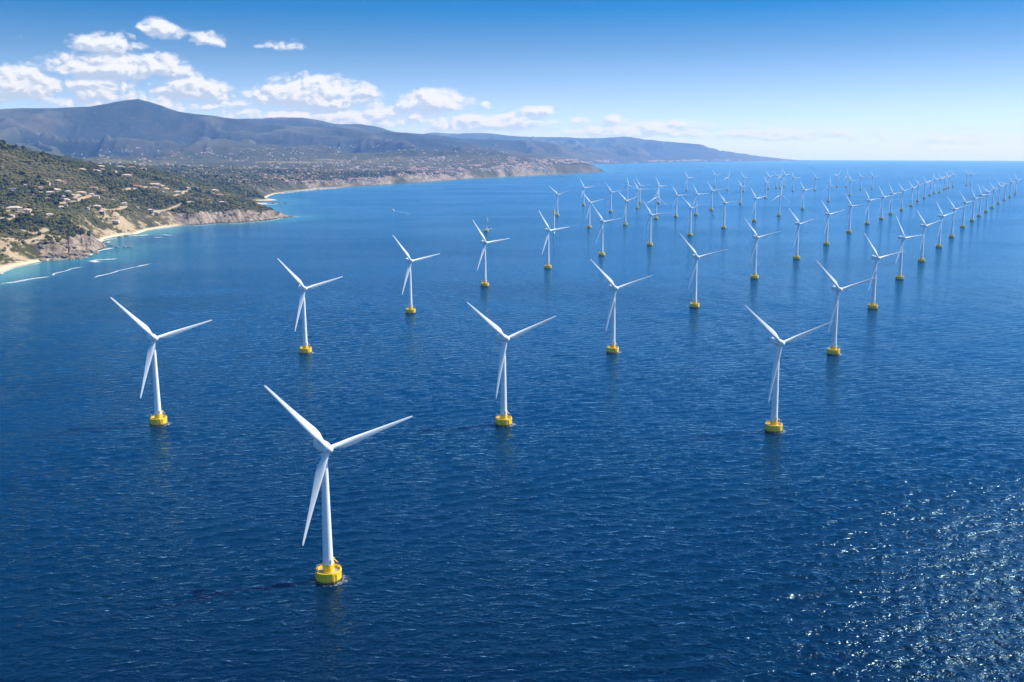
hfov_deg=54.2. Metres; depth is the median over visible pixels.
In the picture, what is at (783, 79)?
sky
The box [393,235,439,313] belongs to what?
wind turbine
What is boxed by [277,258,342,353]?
wind turbine
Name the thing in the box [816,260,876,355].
wind turbine
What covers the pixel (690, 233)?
wind turbine
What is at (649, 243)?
wind turbine
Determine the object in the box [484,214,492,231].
tilted turbine
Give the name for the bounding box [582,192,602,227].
wind turbine
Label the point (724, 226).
wind turbine
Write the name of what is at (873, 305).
wind turbine
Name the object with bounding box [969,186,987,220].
wind turbine
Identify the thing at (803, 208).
wind turbine
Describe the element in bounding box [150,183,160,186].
house
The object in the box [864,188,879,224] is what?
wind turbine
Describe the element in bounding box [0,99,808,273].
hills
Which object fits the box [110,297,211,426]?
wind turbine
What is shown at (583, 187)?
wind turbine
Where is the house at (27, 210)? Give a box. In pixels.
[23,208,31,212]
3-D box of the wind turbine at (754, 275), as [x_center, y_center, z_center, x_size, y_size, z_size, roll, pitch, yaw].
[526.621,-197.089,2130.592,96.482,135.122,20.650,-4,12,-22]
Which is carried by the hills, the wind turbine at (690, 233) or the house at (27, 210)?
the house at (27, 210)
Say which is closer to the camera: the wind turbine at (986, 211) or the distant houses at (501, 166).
the wind turbine at (986, 211)
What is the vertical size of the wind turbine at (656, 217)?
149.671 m
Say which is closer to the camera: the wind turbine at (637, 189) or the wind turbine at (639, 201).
the wind turbine at (637, 189)
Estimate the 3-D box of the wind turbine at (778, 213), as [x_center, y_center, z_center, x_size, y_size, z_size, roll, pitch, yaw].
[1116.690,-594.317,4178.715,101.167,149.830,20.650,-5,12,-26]
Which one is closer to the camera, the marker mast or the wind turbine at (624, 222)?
the marker mast
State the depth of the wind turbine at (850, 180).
6142.37 m
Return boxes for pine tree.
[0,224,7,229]
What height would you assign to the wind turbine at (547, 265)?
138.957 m
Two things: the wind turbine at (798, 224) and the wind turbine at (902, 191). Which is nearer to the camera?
the wind turbine at (798, 224)
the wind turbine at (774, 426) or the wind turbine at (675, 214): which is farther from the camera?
the wind turbine at (675, 214)
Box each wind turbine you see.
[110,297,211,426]
[264,385,411,584]
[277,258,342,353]
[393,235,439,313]
[467,302,555,426]
[473,220,509,286]
[539,211,567,268]
[550,187,568,215]
[581,181,589,205]
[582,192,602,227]
[590,259,652,353]
[592,204,621,255]
[606,184,622,211]
[617,190,637,224]
[623,177,635,201]
[633,180,644,208]
[636,179,647,202]
[641,198,667,245]
[648,187,665,218]
[671,184,689,216]
[680,234,726,307]
[681,196,706,235]
[692,183,707,215]
[707,182,722,210]
[718,192,739,228]
[736,177,747,203]
[744,218,780,278]
[745,305,832,433]
[750,187,764,221]
[762,177,774,197]
[773,182,789,215]
[789,209,816,258]
[800,181,812,209]
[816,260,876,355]
[821,200,842,244]
[825,181,836,201]
[844,192,866,232]
[848,175,855,194]
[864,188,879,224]
[864,233,903,309]
[879,187,892,219]
[889,184,901,214]
[895,216,921,279]
[899,184,910,210]
[909,182,920,206]
[915,179,927,201]
[916,209,940,261]
[923,176,929,198]
[927,176,934,195]
[936,201,956,247]
[947,196,967,237]
[960,192,978,227]
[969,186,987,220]
[977,185,990,216]
[983,186,996,212]
[988,181,1001,207]
[997,181,1005,203]
[999,180,1010,200]
[1008,175,1017,197]
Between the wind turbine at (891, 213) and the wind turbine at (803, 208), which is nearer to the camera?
the wind turbine at (891, 213)
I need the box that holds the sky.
[0,0,1023,160]
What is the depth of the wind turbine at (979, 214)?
4148.58 m
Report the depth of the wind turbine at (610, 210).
4441.66 m
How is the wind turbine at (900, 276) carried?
in the sea
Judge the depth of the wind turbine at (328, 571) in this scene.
626.80 m
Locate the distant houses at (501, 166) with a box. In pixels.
[71,139,792,184]
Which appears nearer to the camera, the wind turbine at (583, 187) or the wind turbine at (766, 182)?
the wind turbine at (583, 187)
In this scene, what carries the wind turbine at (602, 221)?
in the sea
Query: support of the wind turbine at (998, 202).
in the sea
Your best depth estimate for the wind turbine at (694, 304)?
1734.93 m
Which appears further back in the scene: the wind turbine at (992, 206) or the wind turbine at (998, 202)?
the wind turbine at (998, 202)
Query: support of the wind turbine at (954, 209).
in the sea
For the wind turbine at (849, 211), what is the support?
in the sea
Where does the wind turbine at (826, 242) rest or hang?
in the sea
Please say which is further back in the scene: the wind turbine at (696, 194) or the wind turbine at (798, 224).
the wind turbine at (696, 194)
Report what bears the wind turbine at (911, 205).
in the sea
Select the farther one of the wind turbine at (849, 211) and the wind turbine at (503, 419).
the wind turbine at (849, 211)
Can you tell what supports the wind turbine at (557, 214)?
in the sea
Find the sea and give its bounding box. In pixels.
[0,160,1023,681]
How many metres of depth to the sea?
947.94 m
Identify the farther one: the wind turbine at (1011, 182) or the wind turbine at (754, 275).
the wind turbine at (1011, 182)
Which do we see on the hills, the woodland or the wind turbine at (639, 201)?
the woodland
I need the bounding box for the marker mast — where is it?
[552,210,554,233]
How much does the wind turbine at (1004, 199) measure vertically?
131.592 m
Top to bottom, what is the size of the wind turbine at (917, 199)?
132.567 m
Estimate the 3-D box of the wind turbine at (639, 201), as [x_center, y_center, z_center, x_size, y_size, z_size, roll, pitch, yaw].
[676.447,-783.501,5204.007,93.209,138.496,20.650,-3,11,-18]
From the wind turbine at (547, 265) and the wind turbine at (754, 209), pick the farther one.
the wind turbine at (754, 209)
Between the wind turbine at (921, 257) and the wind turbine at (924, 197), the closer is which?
the wind turbine at (921, 257)
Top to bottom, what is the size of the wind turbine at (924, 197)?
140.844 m
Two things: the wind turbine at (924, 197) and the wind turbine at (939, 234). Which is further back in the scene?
the wind turbine at (924, 197)
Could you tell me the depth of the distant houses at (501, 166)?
11129.55 m
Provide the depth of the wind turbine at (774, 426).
965.09 m
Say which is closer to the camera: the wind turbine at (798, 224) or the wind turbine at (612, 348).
the wind turbine at (612, 348)
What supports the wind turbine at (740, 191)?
in the sea
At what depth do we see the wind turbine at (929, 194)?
6132.28 m
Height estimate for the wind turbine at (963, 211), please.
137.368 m
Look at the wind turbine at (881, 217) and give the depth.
3970.13 m
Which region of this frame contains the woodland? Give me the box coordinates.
[0,141,445,254]
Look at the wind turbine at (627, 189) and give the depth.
5339.63 m
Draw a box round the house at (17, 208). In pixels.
[7,206,22,210]
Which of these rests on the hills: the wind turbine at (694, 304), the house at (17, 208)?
the house at (17, 208)
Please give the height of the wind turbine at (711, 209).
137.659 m
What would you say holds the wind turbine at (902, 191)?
in the sea
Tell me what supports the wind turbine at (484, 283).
in the sea
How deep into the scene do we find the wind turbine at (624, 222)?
3660.73 m
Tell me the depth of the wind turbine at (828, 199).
5381.99 m

